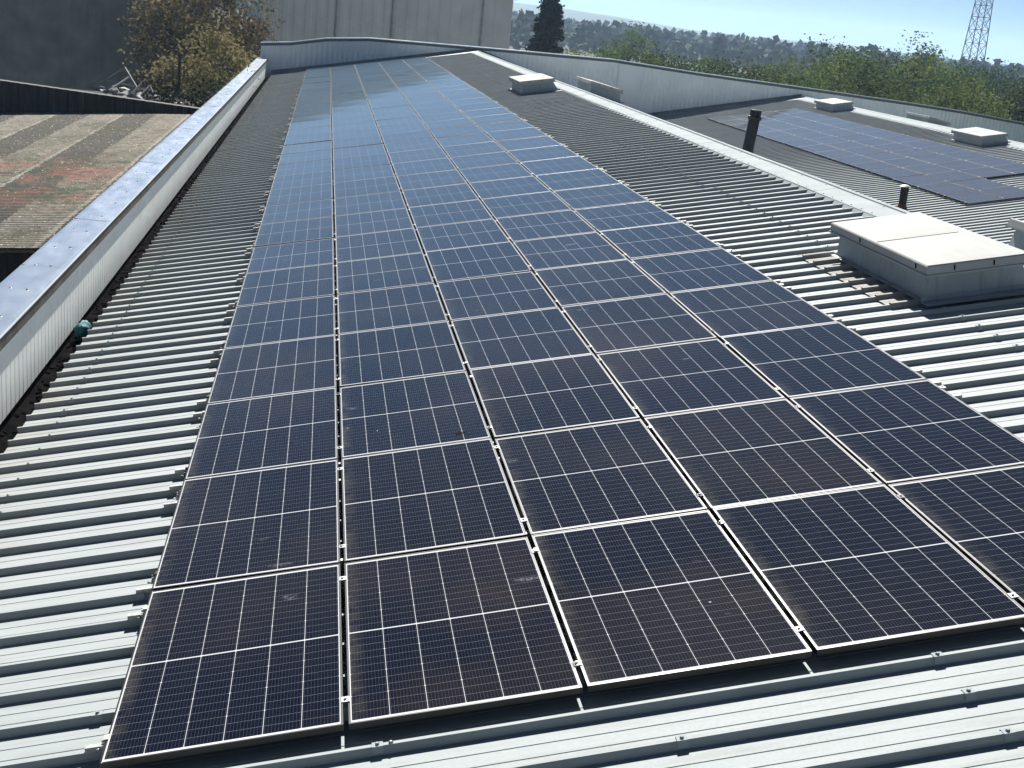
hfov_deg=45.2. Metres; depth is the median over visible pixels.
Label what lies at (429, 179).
solar panel
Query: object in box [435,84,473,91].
solar panel
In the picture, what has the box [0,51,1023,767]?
warehouse roof
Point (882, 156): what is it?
solar panel
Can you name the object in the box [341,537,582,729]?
solar panel
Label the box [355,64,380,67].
solar panel
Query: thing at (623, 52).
broadleaf tree
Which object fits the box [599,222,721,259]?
solar panel
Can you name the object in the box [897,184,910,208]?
flue pipe
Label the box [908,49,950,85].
broadleaf tree
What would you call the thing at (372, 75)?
solar panel
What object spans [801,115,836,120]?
solar panel
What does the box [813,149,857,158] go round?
solar panel
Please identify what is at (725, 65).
broadleaf tree
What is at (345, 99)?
solar panel
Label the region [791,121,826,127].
solar panel
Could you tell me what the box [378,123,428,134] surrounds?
solar panel
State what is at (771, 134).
solar panel
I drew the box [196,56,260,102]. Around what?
flowering shrub
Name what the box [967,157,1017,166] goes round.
solar panel
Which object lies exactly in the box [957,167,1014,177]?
solar panel
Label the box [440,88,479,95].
solar panel
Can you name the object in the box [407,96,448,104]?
solar panel
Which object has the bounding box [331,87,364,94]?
solar panel
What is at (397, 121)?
solar panel
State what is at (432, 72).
solar panel
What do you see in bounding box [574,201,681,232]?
solar panel
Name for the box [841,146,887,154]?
solar panel
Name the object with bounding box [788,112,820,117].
solar panel
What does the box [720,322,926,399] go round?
solar panel
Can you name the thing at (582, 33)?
wood
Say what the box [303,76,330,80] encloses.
solar panel
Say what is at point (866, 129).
solar panel
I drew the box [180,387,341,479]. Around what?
solar panel
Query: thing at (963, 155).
solar panel
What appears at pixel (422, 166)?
solar panel
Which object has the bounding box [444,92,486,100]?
solar panel
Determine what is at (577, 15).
hills
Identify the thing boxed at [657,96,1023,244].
second bay roof
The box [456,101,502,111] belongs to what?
solar panel
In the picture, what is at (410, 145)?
solar panel
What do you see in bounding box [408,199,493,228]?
solar panel
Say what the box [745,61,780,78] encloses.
broadleaf tree
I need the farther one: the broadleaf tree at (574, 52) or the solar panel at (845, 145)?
the broadleaf tree at (574, 52)
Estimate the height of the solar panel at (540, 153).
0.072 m
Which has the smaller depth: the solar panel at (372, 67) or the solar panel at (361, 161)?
the solar panel at (361, 161)
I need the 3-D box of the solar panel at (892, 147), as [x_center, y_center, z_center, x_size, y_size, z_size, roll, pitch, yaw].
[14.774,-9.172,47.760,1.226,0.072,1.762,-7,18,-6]
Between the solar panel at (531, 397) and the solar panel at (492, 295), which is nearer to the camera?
the solar panel at (531, 397)
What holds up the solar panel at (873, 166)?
on the second bay roof at (989, 219)
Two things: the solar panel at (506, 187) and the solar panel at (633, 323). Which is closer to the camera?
the solar panel at (633, 323)
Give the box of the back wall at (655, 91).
[260,37,1023,142]
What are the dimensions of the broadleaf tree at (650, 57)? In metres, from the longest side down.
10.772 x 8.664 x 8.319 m
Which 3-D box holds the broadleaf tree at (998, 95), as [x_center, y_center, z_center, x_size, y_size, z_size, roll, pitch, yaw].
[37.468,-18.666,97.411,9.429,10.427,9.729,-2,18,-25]
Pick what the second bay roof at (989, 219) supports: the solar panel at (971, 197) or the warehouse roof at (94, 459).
the solar panel at (971, 197)
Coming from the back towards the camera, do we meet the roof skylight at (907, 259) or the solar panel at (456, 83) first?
the solar panel at (456, 83)
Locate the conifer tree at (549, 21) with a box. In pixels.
[525,0,564,53]
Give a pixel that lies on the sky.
(881, 23)
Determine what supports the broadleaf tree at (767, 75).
on the ground
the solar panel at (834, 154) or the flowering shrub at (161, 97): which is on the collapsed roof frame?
the flowering shrub at (161, 97)
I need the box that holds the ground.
[236,10,1017,100]
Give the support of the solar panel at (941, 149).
on the second bay roof at (989, 219)
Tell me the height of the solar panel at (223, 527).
0.072 m
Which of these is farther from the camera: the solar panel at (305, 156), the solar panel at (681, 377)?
the solar panel at (305, 156)
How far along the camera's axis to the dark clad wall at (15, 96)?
36.81 m
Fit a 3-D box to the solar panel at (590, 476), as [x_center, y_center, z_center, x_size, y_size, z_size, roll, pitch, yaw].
[0.539,0.624,8.544,1.226,0.072,1.762,-8,18,-6]
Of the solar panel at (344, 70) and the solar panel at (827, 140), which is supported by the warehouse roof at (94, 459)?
the solar panel at (344, 70)
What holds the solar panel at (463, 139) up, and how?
on the warehouse roof at (94, 459)
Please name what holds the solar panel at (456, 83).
on the warehouse roof at (94, 459)
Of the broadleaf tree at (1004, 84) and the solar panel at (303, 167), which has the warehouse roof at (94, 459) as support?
the solar panel at (303, 167)
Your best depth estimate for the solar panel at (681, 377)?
10.24 m
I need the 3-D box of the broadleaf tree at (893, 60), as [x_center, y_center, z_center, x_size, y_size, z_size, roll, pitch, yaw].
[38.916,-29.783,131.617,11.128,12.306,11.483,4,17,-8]
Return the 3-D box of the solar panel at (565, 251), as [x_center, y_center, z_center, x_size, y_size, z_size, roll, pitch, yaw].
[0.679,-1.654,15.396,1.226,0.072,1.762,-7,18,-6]
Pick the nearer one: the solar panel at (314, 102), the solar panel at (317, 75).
the solar panel at (314, 102)
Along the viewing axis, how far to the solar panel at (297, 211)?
20.02 m
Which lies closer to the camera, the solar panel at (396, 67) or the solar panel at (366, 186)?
the solar panel at (366, 186)
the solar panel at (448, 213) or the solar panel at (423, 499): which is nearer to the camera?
the solar panel at (423, 499)
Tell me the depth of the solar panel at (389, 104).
37.10 m
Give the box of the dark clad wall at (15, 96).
[0,79,199,113]
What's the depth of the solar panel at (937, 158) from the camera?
44.40 m
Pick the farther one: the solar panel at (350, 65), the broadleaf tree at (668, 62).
the broadleaf tree at (668, 62)
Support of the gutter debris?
on the valley gutter
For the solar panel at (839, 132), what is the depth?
52.82 m
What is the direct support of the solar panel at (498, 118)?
on the warehouse roof at (94, 459)
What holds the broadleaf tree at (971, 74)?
on the ground
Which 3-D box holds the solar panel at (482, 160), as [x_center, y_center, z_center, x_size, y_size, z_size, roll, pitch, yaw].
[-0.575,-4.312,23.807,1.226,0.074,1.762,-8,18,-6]
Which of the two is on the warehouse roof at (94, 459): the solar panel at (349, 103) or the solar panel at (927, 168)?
the solar panel at (349, 103)
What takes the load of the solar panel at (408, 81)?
on the warehouse roof at (94, 459)
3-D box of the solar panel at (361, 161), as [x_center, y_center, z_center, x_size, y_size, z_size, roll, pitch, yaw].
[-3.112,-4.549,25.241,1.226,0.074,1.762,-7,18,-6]
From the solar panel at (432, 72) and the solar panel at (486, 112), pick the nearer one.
the solar panel at (486, 112)
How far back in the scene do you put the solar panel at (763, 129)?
55.79 m
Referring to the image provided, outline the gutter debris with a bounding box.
[0,80,266,452]
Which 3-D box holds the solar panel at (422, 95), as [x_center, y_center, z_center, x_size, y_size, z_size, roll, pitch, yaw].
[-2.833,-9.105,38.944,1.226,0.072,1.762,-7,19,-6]
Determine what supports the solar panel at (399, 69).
on the warehouse roof at (94, 459)
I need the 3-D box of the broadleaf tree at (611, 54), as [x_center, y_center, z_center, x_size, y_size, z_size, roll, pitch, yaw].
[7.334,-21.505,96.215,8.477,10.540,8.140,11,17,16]
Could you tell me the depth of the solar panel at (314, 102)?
40.24 m
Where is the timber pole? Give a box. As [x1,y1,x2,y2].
[172,53,180,103]
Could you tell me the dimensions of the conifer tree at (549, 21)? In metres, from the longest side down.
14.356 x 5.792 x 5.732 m
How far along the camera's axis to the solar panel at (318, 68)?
58.78 m
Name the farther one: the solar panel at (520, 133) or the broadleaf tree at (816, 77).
the broadleaf tree at (816, 77)
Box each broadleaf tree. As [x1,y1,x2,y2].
[558,46,596,56]
[589,37,629,60]
[590,20,678,66]
[618,39,670,66]
[638,44,723,74]
[658,49,762,80]
[667,54,713,71]
[702,51,776,78]
[708,56,814,88]
[743,52,808,84]
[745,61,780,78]
[762,45,884,92]
[764,75,831,89]
[766,65,816,87]
[786,58,834,74]
[792,33,916,90]
[816,46,917,103]
[843,46,923,83]
[846,60,935,101]
[871,30,953,102]
[873,72,930,103]
[885,55,996,105]
[904,55,1019,119]
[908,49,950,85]
[916,83,957,109]
[925,75,1021,120]
[938,58,1023,98]
[952,78,1023,120]
[974,67,1023,113]
[994,78,1023,121]
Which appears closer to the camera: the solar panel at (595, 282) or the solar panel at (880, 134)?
the solar panel at (595, 282)
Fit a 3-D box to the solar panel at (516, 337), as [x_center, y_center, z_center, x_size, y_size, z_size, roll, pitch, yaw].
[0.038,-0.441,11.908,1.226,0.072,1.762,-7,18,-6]
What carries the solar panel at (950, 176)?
on the second bay roof at (989, 219)
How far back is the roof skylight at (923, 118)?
54.40 m
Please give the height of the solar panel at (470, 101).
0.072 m
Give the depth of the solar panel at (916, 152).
46.04 m
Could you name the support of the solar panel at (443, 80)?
on the warehouse roof at (94, 459)
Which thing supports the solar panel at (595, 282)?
on the warehouse roof at (94, 459)
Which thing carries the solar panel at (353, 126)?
on the warehouse roof at (94, 459)
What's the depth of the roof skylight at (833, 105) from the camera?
60.36 m
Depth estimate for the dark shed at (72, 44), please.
77.12 m
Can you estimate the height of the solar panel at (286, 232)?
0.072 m
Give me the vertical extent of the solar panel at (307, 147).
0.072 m
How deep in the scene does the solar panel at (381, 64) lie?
57.47 m
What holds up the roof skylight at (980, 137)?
on the second bay roof at (989, 219)
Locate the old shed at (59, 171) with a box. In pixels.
[0,112,192,282]
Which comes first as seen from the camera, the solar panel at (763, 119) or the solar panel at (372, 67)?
the solar panel at (372, 67)
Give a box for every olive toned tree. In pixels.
[116,0,252,93]
[128,21,256,99]
[164,0,284,85]
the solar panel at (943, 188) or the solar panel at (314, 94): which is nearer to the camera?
the solar panel at (943, 188)
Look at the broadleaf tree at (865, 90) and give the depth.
88.67 m
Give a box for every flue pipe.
[742,107,763,153]
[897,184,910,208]
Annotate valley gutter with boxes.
[0,78,267,453]
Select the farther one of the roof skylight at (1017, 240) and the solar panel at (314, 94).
the solar panel at (314, 94)
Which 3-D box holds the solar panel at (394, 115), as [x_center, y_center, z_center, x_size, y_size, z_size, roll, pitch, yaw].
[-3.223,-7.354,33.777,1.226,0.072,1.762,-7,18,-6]
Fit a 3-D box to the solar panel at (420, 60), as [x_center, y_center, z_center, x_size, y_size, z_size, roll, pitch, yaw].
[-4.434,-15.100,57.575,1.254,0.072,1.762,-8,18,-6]
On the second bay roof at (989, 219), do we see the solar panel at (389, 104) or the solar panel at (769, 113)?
the solar panel at (769, 113)
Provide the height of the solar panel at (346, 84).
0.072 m
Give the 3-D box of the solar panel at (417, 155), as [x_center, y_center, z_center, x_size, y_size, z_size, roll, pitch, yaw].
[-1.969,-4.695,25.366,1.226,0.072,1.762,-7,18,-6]
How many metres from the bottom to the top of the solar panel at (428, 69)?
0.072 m
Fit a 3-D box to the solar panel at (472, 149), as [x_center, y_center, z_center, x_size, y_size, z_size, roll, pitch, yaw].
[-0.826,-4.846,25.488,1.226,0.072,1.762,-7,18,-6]
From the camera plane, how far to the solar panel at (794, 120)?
57.85 m
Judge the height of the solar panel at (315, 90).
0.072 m
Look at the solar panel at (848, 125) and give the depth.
54.62 m
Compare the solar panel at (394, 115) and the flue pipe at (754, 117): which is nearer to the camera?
the solar panel at (394, 115)
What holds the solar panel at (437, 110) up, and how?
on the warehouse roof at (94, 459)
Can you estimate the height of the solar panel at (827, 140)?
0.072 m
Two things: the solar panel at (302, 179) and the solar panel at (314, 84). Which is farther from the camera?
the solar panel at (314, 84)
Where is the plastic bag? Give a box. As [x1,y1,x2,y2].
[73,320,91,339]
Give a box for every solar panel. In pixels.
[96,563,348,767]
[147,459,344,590]
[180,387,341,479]
[206,335,338,403]
[220,295,337,348]
[232,263,336,307]
[245,238,335,272]
[251,216,334,247]
[258,199,334,225]
[265,183,333,205]
[268,170,333,191]
[273,159,333,177]
[278,149,332,164]
[279,140,332,155]
[282,132,332,146]
[285,125,331,137]
[288,119,331,129]
[290,113,331,122]
[292,108,331,116]
[293,103,331,111]
[295,99,331,106]
[296,94,330,101]
[298,91,330,97]
[299,87,330,93]
[300,84,330,89]
[301,78,330,84]
[301,81,330,86]
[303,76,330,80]
[304,73,330,78]
[305,69,330,72]
[305,71,330,75]
[306,66,330,70]
[330,64,354,67]
[330,68,355,72]
[330,78,360,83]
[331,66,354,70]
[331,70,357,74]
[331,73,357,77]
[331,75,358,80]
[331,81,361,86]
[331,84,361,90]
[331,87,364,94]
[331,91,365,98]
[331,95,366,102]
[331,99,368,107]
[331,114,375,124]
[332,104,370,112]
[332,109,372,118]
[332,121,377,131]
[332,127,380,139]
[332,135,383,148]
[332,144,386,158]
[332,164,395,182]
[332,176,401,197]
[333,153,390,169]
[333,191,407,217]
[333,208,414,236]
[334,228,423,262]
[334,252,434,294]
[336,283,448,334]
[336,321,466,386]
[337,371,491,457]
[339,438,526,562]
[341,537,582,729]
[355,62,378,65]
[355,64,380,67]
[356,66,382,69]
[357,68,382,72]
[358,70,385,74]
[359,73,386,77]
[360,75,388,80]
[361,78,391,83]
[362,81,394,86]
[363,85,396,90]
[364,88,398,94]
[366,91,401,98]
[367,95,405,103]
[370,100,409,108]
[371,105,413,113]
[373,110,417,120]
[376,116,422,126]
[378,59,402,63]
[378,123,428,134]
[380,61,404,65]
[381,63,406,67]
[381,130,433,142]
[383,65,409,69]
[384,138,440,152]
[385,67,413,72]
[387,70,414,74]
[388,147,448,163]
[389,72,419,77]
[391,75,422,80]
[392,158,457,176]
[393,78,425,83]
[395,81,428,87]
[397,169,467,190]
[398,84,433,90]
[401,88,438,94]
[402,57,427,60]
[402,183,479,208]
[404,59,430,62]
[404,92,442,99]
[407,60,433,64]
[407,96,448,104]
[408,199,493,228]
[409,62,436,66]
[410,101,453,109]
[412,65,440,69]
[414,67,443,71]
[414,106,460,116]
[416,219,510,252]
[417,69,448,74]
[419,111,467,122]
[420,72,452,77]
[424,75,457,80]
[424,118,475,129]
[425,241,531,282]
[427,78,462,83]
[430,125,483,137]
[431,81,467,87]
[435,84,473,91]
[435,133,493,147]
[436,271,557,322]
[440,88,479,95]
[442,141,505,158]
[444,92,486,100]
[450,97,493,105]
[450,151,517,169]
[451,307,592,370]
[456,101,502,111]
[459,163,532,183]
[462,107,511,117]
[469,176,549,200]
[469,354,639,440]
[470,113,522,124]
[478,120,533,132]
[481,191,571,219]
[485,127,546,141]
[495,210,596,243]
[495,419,706,536]
[496,136,561,151]
[507,145,578,163]
[513,232,626,271]
[520,156,597,176]
[531,510,811,691]
[534,259,665,308]
[535,168,620,191]
[553,183,648,210]
[561,293,716,355]
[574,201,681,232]
[596,339,784,420]
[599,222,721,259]
[630,248,771,294]
[644,398,882,512]
[669,280,837,339]
[708,116,739,121]
[712,484,1023,655]
[719,119,747,125]
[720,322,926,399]
[729,123,764,129]
[731,114,762,118]
[741,127,777,132]
[743,117,774,121]
[757,131,790,137]
[759,120,787,126]
[761,111,783,116]
[765,114,797,119]
[766,124,801,130]
[767,135,803,142]
[776,109,807,113]
[778,117,811,123]
[779,128,816,134]
[782,139,821,147]
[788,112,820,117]
[789,379,1023,486]
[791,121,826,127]
[795,132,832,138]
[797,144,839,152]
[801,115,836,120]
[805,125,841,131]
[810,136,848,143]
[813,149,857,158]
[816,119,850,124]
[821,129,856,135]
[826,141,866,148]
[830,122,865,128]
[831,155,877,164]
[834,133,875,140]
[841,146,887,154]
[846,126,884,132]
[849,161,898,171]
[852,138,894,145]
[861,130,902,137]
[862,152,907,160]
[870,143,915,151]
[870,167,922,178]
[881,135,923,142]
[882,157,930,166]
[888,465,1023,607]
[889,148,937,156]
[892,175,946,186]
[900,140,943,147]
[901,164,954,174]
[910,154,959,163]
[915,182,973,194]
[918,145,968,153]
[924,170,980,181]
[932,160,987,170]
[941,151,992,159]
[941,190,1004,203]
[951,178,1009,189]
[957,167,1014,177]
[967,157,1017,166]
[977,186,1023,199]
[989,163,1023,174]
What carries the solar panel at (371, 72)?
on the warehouse roof at (94, 459)
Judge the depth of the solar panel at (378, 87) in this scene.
43.91 m
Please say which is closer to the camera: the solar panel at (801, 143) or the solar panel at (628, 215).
the solar panel at (628, 215)
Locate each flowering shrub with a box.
[119,58,193,100]
[140,74,197,104]
[166,73,214,107]
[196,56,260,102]
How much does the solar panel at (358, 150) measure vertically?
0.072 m
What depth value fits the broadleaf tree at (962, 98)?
83.60 m
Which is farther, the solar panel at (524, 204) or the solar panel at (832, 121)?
the solar panel at (832, 121)
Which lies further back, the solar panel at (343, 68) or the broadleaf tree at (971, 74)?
the broadleaf tree at (971, 74)
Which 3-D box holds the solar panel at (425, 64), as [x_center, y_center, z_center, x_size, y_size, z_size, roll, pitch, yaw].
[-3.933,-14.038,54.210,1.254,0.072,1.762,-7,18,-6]
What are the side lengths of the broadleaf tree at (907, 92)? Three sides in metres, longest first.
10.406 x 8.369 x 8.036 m
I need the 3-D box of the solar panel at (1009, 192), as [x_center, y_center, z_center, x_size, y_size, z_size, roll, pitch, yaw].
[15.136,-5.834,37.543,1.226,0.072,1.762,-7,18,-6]
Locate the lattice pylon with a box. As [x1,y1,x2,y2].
[957,0,993,76]
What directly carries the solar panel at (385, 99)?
on the warehouse roof at (94, 459)
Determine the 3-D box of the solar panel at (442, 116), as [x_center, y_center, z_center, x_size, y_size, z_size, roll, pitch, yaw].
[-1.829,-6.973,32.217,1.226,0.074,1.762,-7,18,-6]
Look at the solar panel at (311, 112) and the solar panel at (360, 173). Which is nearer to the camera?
the solar panel at (360, 173)
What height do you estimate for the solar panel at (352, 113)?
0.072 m
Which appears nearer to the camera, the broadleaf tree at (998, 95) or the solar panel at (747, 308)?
the solar panel at (747, 308)
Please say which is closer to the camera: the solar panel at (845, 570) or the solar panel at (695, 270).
the solar panel at (845, 570)
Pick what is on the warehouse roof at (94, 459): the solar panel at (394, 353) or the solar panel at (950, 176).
the solar panel at (394, 353)
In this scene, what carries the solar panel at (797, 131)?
on the second bay roof at (989, 219)
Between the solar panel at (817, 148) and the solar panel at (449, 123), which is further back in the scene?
the solar panel at (817, 148)
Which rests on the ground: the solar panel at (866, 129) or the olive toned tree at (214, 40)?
the olive toned tree at (214, 40)
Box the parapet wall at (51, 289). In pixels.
[0,57,267,423]
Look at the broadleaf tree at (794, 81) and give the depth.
81.69 m
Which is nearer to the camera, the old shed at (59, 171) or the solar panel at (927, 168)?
the old shed at (59, 171)
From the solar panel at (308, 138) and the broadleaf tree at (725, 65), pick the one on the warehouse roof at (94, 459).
the solar panel at (308, 138)
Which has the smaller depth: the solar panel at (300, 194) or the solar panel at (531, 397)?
the solar panel at (531, 397)
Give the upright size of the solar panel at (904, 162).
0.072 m
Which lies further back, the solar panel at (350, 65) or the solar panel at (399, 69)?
the solar panel at (350, 65)
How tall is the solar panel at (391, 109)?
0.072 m
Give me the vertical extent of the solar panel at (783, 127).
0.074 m
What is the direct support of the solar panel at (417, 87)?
on the warehouse roof at (94, 459)
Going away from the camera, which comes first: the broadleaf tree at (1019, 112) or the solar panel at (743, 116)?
the solar panel at (743, 116)
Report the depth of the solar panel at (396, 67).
54.13 m
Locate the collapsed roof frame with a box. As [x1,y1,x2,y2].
[66,67,204,106]
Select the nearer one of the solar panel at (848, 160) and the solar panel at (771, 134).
the solar panel at (848, 160)
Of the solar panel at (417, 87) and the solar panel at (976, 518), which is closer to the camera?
the solar panel at (976, 518)
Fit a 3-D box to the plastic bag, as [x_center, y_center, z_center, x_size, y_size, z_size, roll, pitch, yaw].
[-5.023,-0.659,14.449,0.192,0.218,0.472,3,17,-9]
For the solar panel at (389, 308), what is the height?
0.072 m
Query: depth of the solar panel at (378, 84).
45.51 m
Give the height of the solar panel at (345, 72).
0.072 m
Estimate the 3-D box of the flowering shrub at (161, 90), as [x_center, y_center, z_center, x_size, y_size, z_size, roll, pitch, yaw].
[-13.911,-10.026,48.408,2.873,5.653,2.928,3,17,-9]
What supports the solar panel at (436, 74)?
on the warehouse roof at (94, 459)
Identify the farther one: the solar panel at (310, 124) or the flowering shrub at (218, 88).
the flowering shrub at (218, 88)
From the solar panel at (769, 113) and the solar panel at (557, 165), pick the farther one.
the solar panel at (769, 113)
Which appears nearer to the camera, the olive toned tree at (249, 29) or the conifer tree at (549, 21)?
the olive toned tree at (249, 29)
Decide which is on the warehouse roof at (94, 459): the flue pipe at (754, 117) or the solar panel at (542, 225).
the solar panel at (542, 225)
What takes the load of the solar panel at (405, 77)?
on the warehouse roof at (94, 459)
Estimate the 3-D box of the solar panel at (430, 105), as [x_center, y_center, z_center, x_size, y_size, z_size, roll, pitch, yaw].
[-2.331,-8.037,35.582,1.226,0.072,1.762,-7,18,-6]
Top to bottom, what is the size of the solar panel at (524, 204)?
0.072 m
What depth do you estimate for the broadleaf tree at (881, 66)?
107.48 m
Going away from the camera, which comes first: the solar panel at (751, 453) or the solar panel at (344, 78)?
the solar panel at (751, 453)
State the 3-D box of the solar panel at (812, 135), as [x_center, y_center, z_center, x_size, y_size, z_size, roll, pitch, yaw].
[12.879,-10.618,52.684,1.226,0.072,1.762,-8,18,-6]
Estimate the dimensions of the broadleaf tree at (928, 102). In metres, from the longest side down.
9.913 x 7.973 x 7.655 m
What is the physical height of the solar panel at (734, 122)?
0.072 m
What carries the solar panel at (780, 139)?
on the second bay roof at (989, 219)
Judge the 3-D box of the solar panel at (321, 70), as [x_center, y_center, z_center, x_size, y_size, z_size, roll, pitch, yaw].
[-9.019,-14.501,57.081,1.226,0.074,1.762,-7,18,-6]
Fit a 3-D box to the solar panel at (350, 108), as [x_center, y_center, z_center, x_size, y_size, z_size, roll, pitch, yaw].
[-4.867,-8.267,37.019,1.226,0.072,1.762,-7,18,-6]
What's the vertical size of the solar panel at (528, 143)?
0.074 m
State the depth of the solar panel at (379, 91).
42.20 m
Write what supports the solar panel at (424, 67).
on the warehouse roof at (94, 459)
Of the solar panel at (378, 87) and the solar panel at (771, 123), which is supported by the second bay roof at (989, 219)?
the solar panel at (771, 123)
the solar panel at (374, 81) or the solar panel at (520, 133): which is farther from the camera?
the solar panel at (374, 81)
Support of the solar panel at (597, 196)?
on the warehouse roof at (94, 459)
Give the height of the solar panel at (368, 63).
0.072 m
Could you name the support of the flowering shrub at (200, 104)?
on the collapsed roof frame
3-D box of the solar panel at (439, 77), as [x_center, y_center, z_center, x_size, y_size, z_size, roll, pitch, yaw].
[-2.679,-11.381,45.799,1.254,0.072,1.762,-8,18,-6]
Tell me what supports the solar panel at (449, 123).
on the warehouse roof at (94, 459)
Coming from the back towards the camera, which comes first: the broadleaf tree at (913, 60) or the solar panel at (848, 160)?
the broadleaf tree at (913, 60)
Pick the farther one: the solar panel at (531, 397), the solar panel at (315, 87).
the solar panel at (315, 87)
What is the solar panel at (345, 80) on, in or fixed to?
on the warehouse roof at (94, 459)
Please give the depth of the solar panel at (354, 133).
30.31 m
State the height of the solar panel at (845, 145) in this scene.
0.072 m
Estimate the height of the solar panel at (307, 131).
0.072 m
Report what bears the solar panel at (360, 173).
on the warehouse roof at (94, 459)
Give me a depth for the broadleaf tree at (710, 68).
87.21 m
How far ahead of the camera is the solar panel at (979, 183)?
39.21 m
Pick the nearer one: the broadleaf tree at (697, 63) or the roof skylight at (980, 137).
the roof skylight at (980, 137)
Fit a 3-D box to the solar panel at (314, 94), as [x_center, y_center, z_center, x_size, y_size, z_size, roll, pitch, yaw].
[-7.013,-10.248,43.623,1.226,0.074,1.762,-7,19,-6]
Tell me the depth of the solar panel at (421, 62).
55.87 m
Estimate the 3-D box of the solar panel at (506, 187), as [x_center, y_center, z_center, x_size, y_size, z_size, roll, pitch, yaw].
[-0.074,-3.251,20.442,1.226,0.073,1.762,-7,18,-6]
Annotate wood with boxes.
[237,0,1023,92]
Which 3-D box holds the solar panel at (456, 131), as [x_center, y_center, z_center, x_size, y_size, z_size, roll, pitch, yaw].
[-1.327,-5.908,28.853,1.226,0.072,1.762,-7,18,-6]
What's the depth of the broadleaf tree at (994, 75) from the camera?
114.75 m
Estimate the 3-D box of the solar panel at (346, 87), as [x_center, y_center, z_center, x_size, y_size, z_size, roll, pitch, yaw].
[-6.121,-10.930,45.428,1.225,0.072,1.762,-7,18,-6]
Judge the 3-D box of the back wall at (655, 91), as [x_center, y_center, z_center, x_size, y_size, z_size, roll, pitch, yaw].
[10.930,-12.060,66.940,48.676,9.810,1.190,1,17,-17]
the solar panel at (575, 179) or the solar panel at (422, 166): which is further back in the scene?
the solar panel at (422, 166)
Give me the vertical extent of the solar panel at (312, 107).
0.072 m
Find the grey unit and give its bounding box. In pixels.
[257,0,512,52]
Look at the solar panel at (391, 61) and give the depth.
59.08 m
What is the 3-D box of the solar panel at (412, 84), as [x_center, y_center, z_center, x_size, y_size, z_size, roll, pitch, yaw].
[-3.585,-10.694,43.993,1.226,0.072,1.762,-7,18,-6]
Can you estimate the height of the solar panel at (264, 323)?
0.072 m
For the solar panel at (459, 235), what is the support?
on the warehouse roof at (94, 459)
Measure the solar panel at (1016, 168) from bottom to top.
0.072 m
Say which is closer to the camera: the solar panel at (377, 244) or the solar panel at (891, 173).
the solar panel at (377, 244)
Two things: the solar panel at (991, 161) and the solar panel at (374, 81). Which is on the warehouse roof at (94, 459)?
the solar panel at (374, 81)
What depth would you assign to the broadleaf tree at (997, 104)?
91.35 m
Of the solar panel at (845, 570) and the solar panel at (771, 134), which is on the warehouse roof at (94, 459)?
the solar panel at (845, 570)
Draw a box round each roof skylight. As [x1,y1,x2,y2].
[509,73,561,94]
[575,76,623,103]
[797,212,1023,307]
[814,98,855,111]
[905,112,950,126]
[951,127,1010,146]
[1005,218,1023,249]
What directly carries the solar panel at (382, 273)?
on the warehouse roof at (94, 459)
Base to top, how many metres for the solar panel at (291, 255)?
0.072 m
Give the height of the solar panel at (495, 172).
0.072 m
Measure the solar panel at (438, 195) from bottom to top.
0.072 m
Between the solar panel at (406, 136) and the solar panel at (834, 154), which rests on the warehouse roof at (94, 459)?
the solar panel at (406, 136)
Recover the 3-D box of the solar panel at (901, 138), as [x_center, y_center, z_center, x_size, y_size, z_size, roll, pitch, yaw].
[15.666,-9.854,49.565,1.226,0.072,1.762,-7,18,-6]
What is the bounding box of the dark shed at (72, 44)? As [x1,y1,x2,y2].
[0,0,236,92]
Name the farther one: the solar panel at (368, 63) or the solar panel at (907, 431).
the solar panel at (368, 63)
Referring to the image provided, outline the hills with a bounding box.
[513,2,1004,65]
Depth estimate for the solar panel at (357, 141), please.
28.55 m
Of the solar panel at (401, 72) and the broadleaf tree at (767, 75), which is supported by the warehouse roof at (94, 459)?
the solar panel at (401, 72)
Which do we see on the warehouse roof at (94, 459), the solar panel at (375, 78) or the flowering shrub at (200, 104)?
the solar panel at (375, 78)
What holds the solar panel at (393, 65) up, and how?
on the warehouse roof at (94, 459)
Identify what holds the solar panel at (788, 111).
on the second bay roof at (989, 219)
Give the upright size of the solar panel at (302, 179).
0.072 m
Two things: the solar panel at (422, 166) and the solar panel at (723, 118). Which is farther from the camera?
the solar panel at (723, 118)
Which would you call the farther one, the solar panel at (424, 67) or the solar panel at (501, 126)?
the solar panel at (424, 67)
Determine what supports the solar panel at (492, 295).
on the warehouse roof at (94, 459)
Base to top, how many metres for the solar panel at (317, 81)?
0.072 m
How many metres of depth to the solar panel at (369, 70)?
53.99 m
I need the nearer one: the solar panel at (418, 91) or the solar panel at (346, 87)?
the solar panel at (418, 91)
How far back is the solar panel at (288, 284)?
14.95 m
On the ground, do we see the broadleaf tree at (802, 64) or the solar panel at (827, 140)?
the broadleaf tree at (802, 64)
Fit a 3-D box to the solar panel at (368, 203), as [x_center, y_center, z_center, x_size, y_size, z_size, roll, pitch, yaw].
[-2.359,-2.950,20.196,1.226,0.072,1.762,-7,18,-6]
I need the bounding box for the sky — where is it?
[513,0,1023,64]
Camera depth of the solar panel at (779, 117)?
59.56 m
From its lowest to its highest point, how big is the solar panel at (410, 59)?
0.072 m
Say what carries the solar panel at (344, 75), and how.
on the warehouse roof at (94, 459)
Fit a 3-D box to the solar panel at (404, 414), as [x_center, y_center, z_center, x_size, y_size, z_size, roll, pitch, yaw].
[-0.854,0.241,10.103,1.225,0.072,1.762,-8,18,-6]
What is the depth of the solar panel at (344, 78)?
50.51 m

